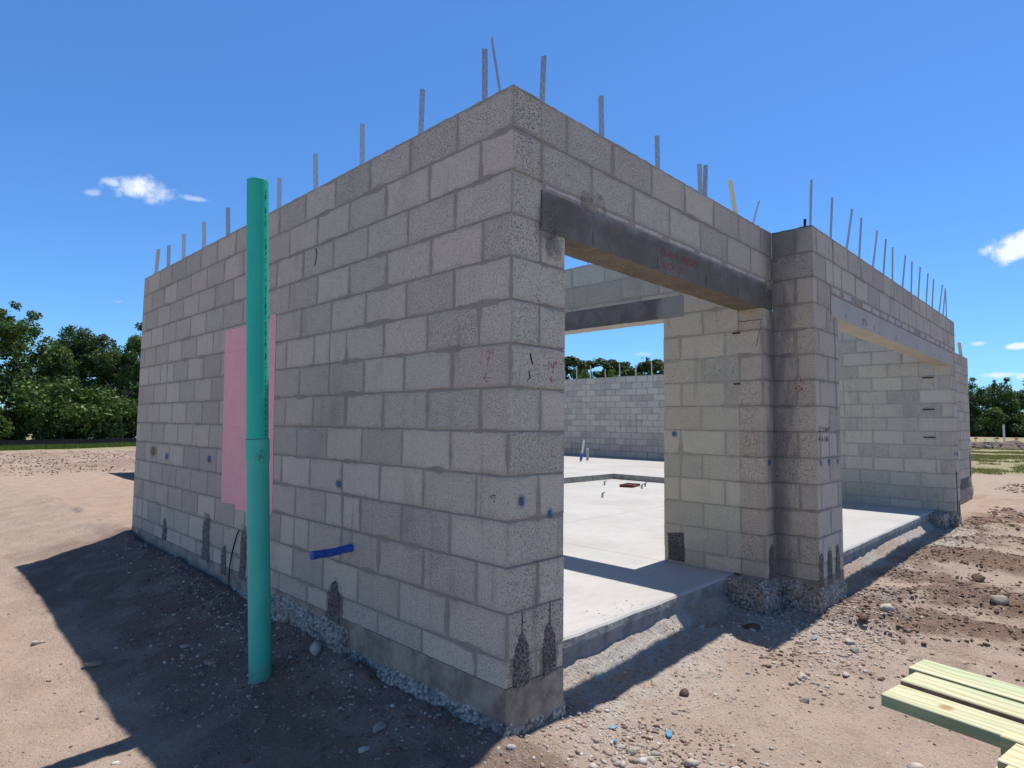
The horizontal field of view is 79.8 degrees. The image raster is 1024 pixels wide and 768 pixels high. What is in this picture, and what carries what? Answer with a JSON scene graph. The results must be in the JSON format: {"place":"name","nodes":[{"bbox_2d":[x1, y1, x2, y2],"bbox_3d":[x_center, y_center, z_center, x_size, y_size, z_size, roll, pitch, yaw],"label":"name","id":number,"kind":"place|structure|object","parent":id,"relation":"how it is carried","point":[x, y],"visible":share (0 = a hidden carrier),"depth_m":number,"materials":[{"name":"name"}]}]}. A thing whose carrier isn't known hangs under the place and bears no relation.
{"place":"outdoors","nodes":[
{"label":"outdoors","id":0,"kind":"place"},
{"bbox_2d":[0,431,1023,767],"bbox_3d":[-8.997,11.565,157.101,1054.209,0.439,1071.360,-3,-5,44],"label":"ground","id":1,"kind":"structure","parent":0,"point":[64,525],"depth_m":3.61,"materials":[{"name":"soil"}]},
{"bbox_2d":[0,390,13,428],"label":"bush","id":2,"kind":"object","parent":1,"relation":"on","point":[7,412],"visible":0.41,"depth_m":34.39,"materials":[{"name":"green plant"}]},
{"bbox_2d":[0,418,15,439],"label":"bush","id":3,"kind":"object","parent":1,"relation":"on","point":[8,431],"visible":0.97,"depth_m":33.37,"materials":[{"name":"green plant"}]},
{"bbox_2d":[0,406,33,439],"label":"bush","id":4,"kind":"object","parent":1,"relation":"on","point":[19,436],"visible":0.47,"depth_m":34.85,"materials":[{"name":"green plant"}]},
{"bbox_2d":[0,301,38,404],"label":"broadleaf tree","id":5,"kind":"object","parent":1,"relation":"on","point":[16,306],"visible":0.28,"depth_m":39.12,"materials":[{"name":"green plant"}]},
{"bbox_2d":[2,409,43,439],"bbox_3d":[-28.623,2.536,35.364,2.637,2.210,2.291,0,-4,12],"label":"bush","id":6,"kind":"object","parent":1,"relation":"on","point":[18,427],"visible":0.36,"depth_m":34.82,"materials":[{"name":"green plant"}]},
{"bbox_2d":[3,360,43,439],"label":"tall tree","id":7,"kind":"object","parent":1,"relation":"on","point":[26,384],"visible":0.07,"depth_m":40.61,"materials":[{"name":"green plant"}]},
{"bbox_2d":[0,308,64,409],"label":"broadleaf tree","id":8,"kind":"object","parent":1,"relation":"on","point":[11,340],"visible":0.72,"depth_m":37.39,"materials":[{"name":"green plant"}]},
{"bbox_2d":[31,641,45,643],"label":"stone","id":9,"kind":"object","parent":1,"relation":"on","point":[36,642],"visible":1,"depth_m":4.13,"materials":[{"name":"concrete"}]},
{"bbox_2d":[4,379,77,435],"bbox_3d":[-27.913,1.779,36.431,4.017,4.125,5.186,2,-4,-18],"label":"bush","id":10,"kind":"object","parent":1,"relation":"on","point":[33,402],"visible":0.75,"depth_m":35.26,"materials":[{"name":"green plant"}]},
{"bbox_2d":[26,405,92,439],"bbox_3d":[-27.470,2.472,37.365,3.544,2.665,3.575,3,-5,-35],"label":"bush","id":11,"kind":"object","parent":1,"relation":"on","point":[56,425],"visible":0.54,"depth_m":36.43,"materials":[{"name":"green plant"}]},
{"bbox_2d":[34,340,92,429],"bbox_3d":[-29.383,0.601,40.221,3.898,6.715,4.336,1,-4,1],"label":"broadleaf tree","id":12,"kind":"object","parent":1,"relation":"on","point":[66,365],"visible":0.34,"depth_m":39.34,"materials":[{"name":"green plant"}]},
{"bbox_2d":[0,437,135,446],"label":"silt fence","id":13,"kind":"object","parent":1,"relation":"on","point":[57,441],"visible":0.19,"depth_m":32.81,"materials":[{"name":"black fabric"}]},
{"bbox_2d":[0,442,135,450],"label":"grass","id":14,"kind":"structure","parent":1,"relation":"on","point":[56,446],"depth_m":31.02,"materials":[{"name":"green plant"}]},
{"bbox_2d":[49,324,111,438],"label":"tall tree","id":15,"kind":"object","parent":1,"relation":"on","point":[81,345],"visible":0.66,"depth_m":41.50,"materials":[{"name":"green plant"}]},
{"bbox_2d":[36,374,127,438],"bbox_3d":[-27.589,1.758,38.411,5.974,4.515,5.189,0,-4,11],"label":"bush","id":16,"kind":"object","parent":1,"relation":"on","point":[82,411],"visible":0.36,"depth_m":37.40,"materials":[{"name":"green plant"}]},
{"bbox_2d":[82,659,104,666],"bbox_3d":[-2.610,1.741,3.823,0.120,0.041,0.074,8,-7,-25],"label":"stone","id":17,"kind":"object","parent":1,"relation":"on","point":[94,662],"visible":1,"depth_m":3.80,"materials":[{"name":"grey stone"}]},
{"bbox_2d":[81,409,116,438],"bbox_3d":[-26.841,2.747,39.575,2.493,2.392,3.219,2,-4,-19],"label":"bush","id":18,"kind":"object","parent":1,"relation":"on","point":[96,426],"visible":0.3,"depth_m":38.93,"materials":[{"name":"green plant"}]},
{"bbox_2d":[66,381,138,438],"bbox_3d":[-26.150,1.916,40.433,5.464,4.483,5.510,3,-5,-36],"label":"bush","id":19,"kind":"object","parent":1,"relation":"on","point":[110,410],"visible":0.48,"depth_m":38.78,"materials":[{"name":"green plant"}]},
{"bbox_2d":[66,337,139,428],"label":"broadleaf tree","id":20,"kind":"object","parent":1,"relation":"on","point":[106,359],"visible":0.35,"depth_m":41.63,"materials":[{"name":"green plant"}]},
{"bbox_2d":[83,354,137,438],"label":"broadleaf tree","id":21,"kind":"object","parent":1,"relation":"on","point":[104,380],"visible":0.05,"depth_m":43.29,"materials":[{"name":"green plant"}]},
{"bbox_2d":[102,382,136,437],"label":"dead tree","id":22,"kind":"object","parent":1,"relation":"on","point":[123,410],"visible":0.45,"depth_m":40.26,"materials":[{"name":"green plant"}]},
{"bbox_2d":[114,403,136,437],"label":"bush","id":23,"kind":"object","parent":1,"relation":"on","point":[132,423],"visible":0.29,"depth_m":40.75,"materials":[{"name":"green plant"}]},
{"bbox_2d":[112,334,141,437],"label":"tall tree","id":24,"kind":"object","parent":1,"relation":"on","point":[132,348],"visible":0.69,"depth_m":41.99,"materials":[{"name":"green plant"}]},
{"bbox_2d":[122,398,137,434],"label":"bush","id":25,"kind":"object","parent":1,"relation":"on","point":[134,416],"visible":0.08,"depth_m":41.08,"materials":[{"name":"green plant"}]},
{"bbox_2d":[122,322,141,402],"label":"broadleaf tree","id":26,"kind":"object","parent":1,"relation":"on","point":[138,327],"visible":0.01,"depth_m":44.44,"materials":[{"name":"green plant"}]},
{"bbox_2d":[204,659,218,665],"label":"stone","id":27,"kind":"object","parent":1,"relation":"on","point":[210,662],"visible":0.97,"depth_m":3.65,"materials":[{"name":"grey stone"}]},
{"bbox_2d":[245,177,271,684],"bbox_3d":[-1.443,0.398,3.498,0.249,3.172,0.130,2,-4,-23],"label":"drain pipe","id":28,"kind":"object","parent":1,"relation":"on","point":[257,449],"visible":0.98,"depth_m":3.46,"materials":[{"name":"green plastic"}]},
{"bbox_2d":[310,641,321,656],"bbox_3d":[-1.157,1.568,3.619,0.066,0.093,0.087,-13,-18,23],"label":"stone","id":29,"kind":"object","parent":1,"relation":"on","point":[315,648],"visible":0.97,"depth_m":3.60,"materials":[{"name":"stone"}]},
{"bbox_2d":[358,746,369,752],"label":"stone","id":30,"kind":"object","parent":1,"relation":"on","point":[362,749],"visible":1,"depth_m":2.69,"materials":[{"name":"stone"}]},
{"bbox_2d":[372,720,386,732],"bbox_3d":[-0.613,1.589,2.836,0.062,0.039,0.070,4,9,28],"label":"stone","id":31,"kind":"object","parent":1,"relation":"on","point":[379,726],"visible":1,"depth_m":2.83,"materials":[{"name":"grey stone"}]},
{"bbox_2d":[0,450,1023,767],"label":"dirt clods","id":32,"kind":"object","parent":1,"relation":"on","point":[914,590],"visible":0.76,"depth_m":4.59,"materials":[{"name":"brown soil"}]},
{"bbox_2d":[131,36,973,737],"bbox_3d":[-1.144,0.725,14.442,18.675,3.843,15.634,-3,-5,44],"label":"block house shell","id":33,"kind":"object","parent":1,"relation":"on","point":[465,528],"visible":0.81,"depth_m":4.19,"materials":[{"name":"concrete"}]},
{"bbox_2d":[619,483,639,487],"bbox_3d":[2.258,1.937,11.728,0.260,0.050,0.440,-1,-4,30],"label":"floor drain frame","id":34,"kind":"object","parent":33,"relation":"on","point":[630,485],"visible":1,"depth_m":11.60,"materials":[{"name":"red metal"}]},
{"bbox_2d":[565,355,597,379],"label":"tree","id":35,"kind":"object","parent":1,"relation":"on","point":[571,361],"visible":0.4,"depth_m":89.44,"materials":[{"name":"green plant"}]},
{"bbox_2d":[577,368,592,378],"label":"broadleaf tree","id":36,"kind":"object","parent":1,"relation":"on","point":[585,374],"visible":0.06,"depth_m":85.54,"materials":[{"name":"green plant"}]},
{"bbox_2d":[566,359,607,378],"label":"pine tree","id":37,"kind":"object","parent":1,"relation":"on","point":[581,363],"visible":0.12,"depth_m":90.04,"materials":[{"name":"green plant"}]},
{"bbox_2d":[593,357,634,377],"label":"pine tree","id":38,"kind":"object","parent":1,"relation":"on","point":[611,364],"visible":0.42,"depth_m":89.51,"materials":[{"name":"green plant"}]},
{"bbox_2d":[602,369,627,377],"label":"broadleaf tree","id":39,"kind":"object","parent":1,"relation":"on","point":[610,373],"visible":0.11,"depth_m":88.41,"materials":[{"name":"green plant"}]},
{"bbox_2d":[614,366,625,376],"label":"pine tree","id":40,"kind":"object","parent":1,"relation":"on","point":[618,372],"visible":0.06,"depth_m":92.37,"materials":[{"name":"green plant"}]},
{"bbox_2d":[620,366,641,376],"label":"broadleaf tree","id":41,"kind":"object","parent":1,"relation":"on","point":[627,367],"visible":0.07,"depth_m":90.72,"materials":[{"name":"green plant"}]},
{"bbox_2d":[626,746,636,755],"bbox_3d":[0.511,1.585,2.642,0.046,0.032,0.046,1,-4,-6],"label":"stone","id":42,"kind":"object","parent":1,"relation":"on","point":[631,750],"visible":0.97,"depth_m":2.63,"materials":[{"name":"beige stone"}]},
{"bbox_2d":[629,361,663,375],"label":"pine tree","id":43,"kind":"object","parent":1,"relation":"on","point":[640,366],"visible":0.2,"depth_m":93.05,"materials":[{"name":"green plant"}]},
{"bbox_2d":[642,357,663,374],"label":"tree","id":44,"kind":"object","parent":1,"relation":"on","point":[658,364],"visible":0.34,"depth_m":88.96,"materials":[{"name":"green plant"}]},
{"bbox_2d":[666,729,671,737],"bbox_3d":[0.732,1.634,2.861,0.030,0.016,0.084,6,-8,12],"label":"plastic scrap","id":45,"kind":"object","parent":1,"relation":"on","point":[668,733],"visible":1,"depth_m":2.85,"materials":[{"name":"blue plastic"}]},
{"bbox_2d":[679,688,688,696],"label":"stone","id":46,"kind":"object","parent":1,"relation":"on","point":[683,692],"visible":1,"depth_m":3.25,"materials":[{"name":"brown stone"}]},
{"bbox_2d":[685,758,699,766],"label":"stone","id":47,"kind":"object","parent":1,"relation":"on","point":[691,762],"visible":0.95,"depth_m":2.59,"materials":[{"name":"stone"}]},
{"bbox_2d":[743,623,760,629],"bbox_3d":[1.685,1.703,4.293,0.130,0.049,0.087,4,-5,-41],"label":"stone","id":48,"kind":"object","parent":1,"relation":"on","point":[753,626],"visible":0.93,"depth_m":4.27,"materials":[{"name":"grey stone"}]},
{"bbox_2d":[798,671,806,679],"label":"stone","id":49,"kind":"object","parent":1,"relation":"on","point":[801,675],"visible":1,"depth_m":3.49,"materials":[{"name":"stone"}]},
{"bbox_2d":[799,696,809,702],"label":"stone","id":50,"kind":"object","parent":1,"relation":"on","point":[804,699],"visible":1,"depth_m":3.20,"materials":[{"name":"beige stone"}]},
{"bbox_2d":[844,638,854,643],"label":"stone","id":51,"kind":"object","parent":1,"relation":"on","point":[848,640],"visible":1,"depth_m":4.09,"materials":[{"name":"stone"}]},
{"bbox_2d":[849,645,858,653],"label":"stone","id":52,"kind":"object","parent":1,"relation":"on","point":[854,649],"visible":1,"depth_m":3.96,"materials":[{"name":"beige stone"}]},
{"bbox_2d":[858,614,867,622],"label":"stone","id":53,"kind":"object","parent":1,"relation":"on","point":[862,618],"visible":1,"depth_m":4.41,"materials":[{"name":"brown stone"}]},
{"bbox_2d":[879,604,894,611],"bbox_3d":[2.815,1.679,4.600,0.111,0.059,0.104,-11,0,27],"label":"stone","id":54,"kind":"object","parent":1,"relation":"on","point":[886,607],"visible":1,"depth_m":4.57,"materials":[{"name":"stone"}]},
{"bbox_2d":[907,762,924,767],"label":"stone","id":55,"kind":"object","parent":1,"relation":"on","point":[914,765],"visible":1,"depth_m":2.66,"materials":[{"name":"stone"}]},
{"bbox_2d":[968,377,981,414],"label":"broadleaf tree","id":56,"kind":"object","parent":1,"relation":"on","point":[971,397],"visible":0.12,"depth_m":124.51,"materials":[{"name":"green plant"}]},
{"bbox_2d":[970,573,985,582],"bbox_3d":[4.391,1.833,5.762,0.101,0.086,0.150,0,-4,12],"label":"stone","id":57,"kind":"object","parent":1,"relation":"on","point":[978,577],"visible":0.95,"depth_m":5.73,"materials":[{"name":"brown stone"}]},
{"bbox_2d":[969,412,986,431],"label":"bush","id":58,"kind":"object","parent":1,"relation":"on","point":[974,423],"visible":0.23,"depth_m":123.44,"materials":[{"name":"green plant"}]},
{"bbox_2d":[969,411,994,436],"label":"bush","id":59,"kind":"object","parent":1,"relation":"on","point":[975,429],"visible":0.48,"depth_m":122.73,"materials":[{"name":"green plant"}]},
{"bbox_2d":[969,393,1005,429],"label":"broadleaf tree","id":60,"kind":"object","parent":1,"relation":"on","point":[976,399],"visible":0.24,"depth_m":126.78,"materials":[{"name":"green plant"}]},
{"bbox_2d":[970,406,1011,436],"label":"bush","id":61,"kind":"object","parent":1,"relation":"on","point":[998,423],"visible":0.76,"depth_m":122.09,"materials":[{"name":"green plant"}]},
{"bbox_2d":[970,441,1023,448],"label":"rubble","id":62,"kind":"object","parent":1,"relation":"on","point":[988,445],"visible":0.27,"depth_m":48.25,"materials":[{"name":"grey stone"}]},
{"bbox_2d":[971,447,1023,474],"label":"weeds","id":63,"kind":"object","parent":1,"relation":"on","point":[997,456],"visible":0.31,"depth_m":31.04,"materials":[{"name":"green plant"}]},
{"bbox_2d":[975,377,1020,434],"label":"broadleaf tree","id":64,"kind":"object","parent":1,"relation":"on","point":[994,389],"visible":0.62,"depth_m":125.04,"materials":[{"name":"green plant"}]},
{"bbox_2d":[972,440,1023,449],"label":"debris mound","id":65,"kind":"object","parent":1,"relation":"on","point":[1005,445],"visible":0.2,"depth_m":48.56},
{"bbox_2d":[990,595,1008,604],"bbox_3d":[3.979,1.762,4.996,0.126,0.089,0.160,7,-4,42],"label":"stone","id":66,"kind":"object","parent":1,"relation":"on","point":[999,599],"visible":0.99,"depth_m":4.95,"materials":[{"name":"grey stone"}]},
{"bbox_2d":[986,415,1016,433],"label":"bush","id":67,"kind":"object","parent":1,"relation":"on","point":[1011,421],"visible":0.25,"depth_m":122.83,"materials":[{"name":"green plant"}]},
{"bbox_2d":[1003,425,1004,441],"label":"marker post","id":68,"kind":"object","parent":1,"relation":"on","point":[1003,433],"visible":0.57,"depth_m":52.01,"materials":[{"name":"white paint"}]},
{"bbox_2d":[997,409,1023,436],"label":"bush","id":69,"kind":"object","parent":1,"relation":"on","point":[1016,428],"visible":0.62,"depth_m":121.60,"materials":[{"name":"green plant"}]},
{"bbox_2d":[998,390,1023,414],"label":"tall tree","id":70,"kind":"object","parent":1,"relation":"on","point":[1019,395],"visible":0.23,"depth_m":126.32,"materials":[{"name":"green plant"}]},
{"bbox_2d":[1004,409,1023,436],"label":"bush","id":71,"kind":"object","parent":1,"relation":"on","point":[1018,435],"visible":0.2,"depth_m":123.98,"materials":[{"name":"green plant"}]},
{"bbox_2d":[0,0,1023,412],"label":"sky","id":72,"kind":"structure","parent":0,"point":[127,127],"materials":[{"name":"blue"}]},
{"bbox_2d":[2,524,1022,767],"bbox_3d":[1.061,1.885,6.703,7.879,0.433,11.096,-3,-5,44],"label":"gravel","id":73,"kind":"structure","parent":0,"point":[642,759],"depth_m":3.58,"materials":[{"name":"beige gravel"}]},
{"bbox_3d":[2.231,1.284,0.910,0.671,0.616,1.304,-3,-5,44],"label":"timber trestle","id":74,"kind":"object","parent":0,"visible":0},
{"bbox_2d":[881,684,1023,747],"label":"lumber board","id":75,"kind":"object","parent":74,"relation":"on","point":[983,726],"visible":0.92,"depth_m":1.83,"materials":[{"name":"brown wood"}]},
{"bbox_2d":[900,672,1023,723],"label":"lumber board","id":76,"kind":"object","parent":74,"relation":"on","point":[984,702],"visible":0.7,"depth_m":1.95,"materials":[{"name":"brown wood"}]},
{"bbox_2d":[909,659,1023,703],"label":"lumber board","id":77,"kind":"object","parent":74,"relation":"on","point":[1002,689],"visible":0.69,"depth_m":2.07,"materials":[{"name":"brown wood"}]},
{"bbox_2d":[1000,729,1023,755],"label":"lumber board","id":78,"kind":"object","parent":74,"relation":"on","point":[1009,739],"visible":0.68,"depth_m":1.60,"materials":[{"name":"brown wood"}]},
{"bbox_3d":[1.870,0.972,0.640,0.138,0.038,2.200,3,-5,-35],"label":"lumber board","id":79,"kind":"object","parent":74,"relation":"on","visible":0},
{"bbox_3d":[1.876,0.932,0.658,0.138,0.038,2.200,3,-5,-35],"label":"lumber board","id":80,"kind":"object","parent":79,"relation":"on","visible":0},
{"bbox_2d":[997,743,1023,767],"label":"lumber board","id":81,"kind":"object","parent":80,"relation":"on","point":[1013,756],"visible":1,"depth_m":1.50,"materials":[{"name":"beige wood"}]}
]}

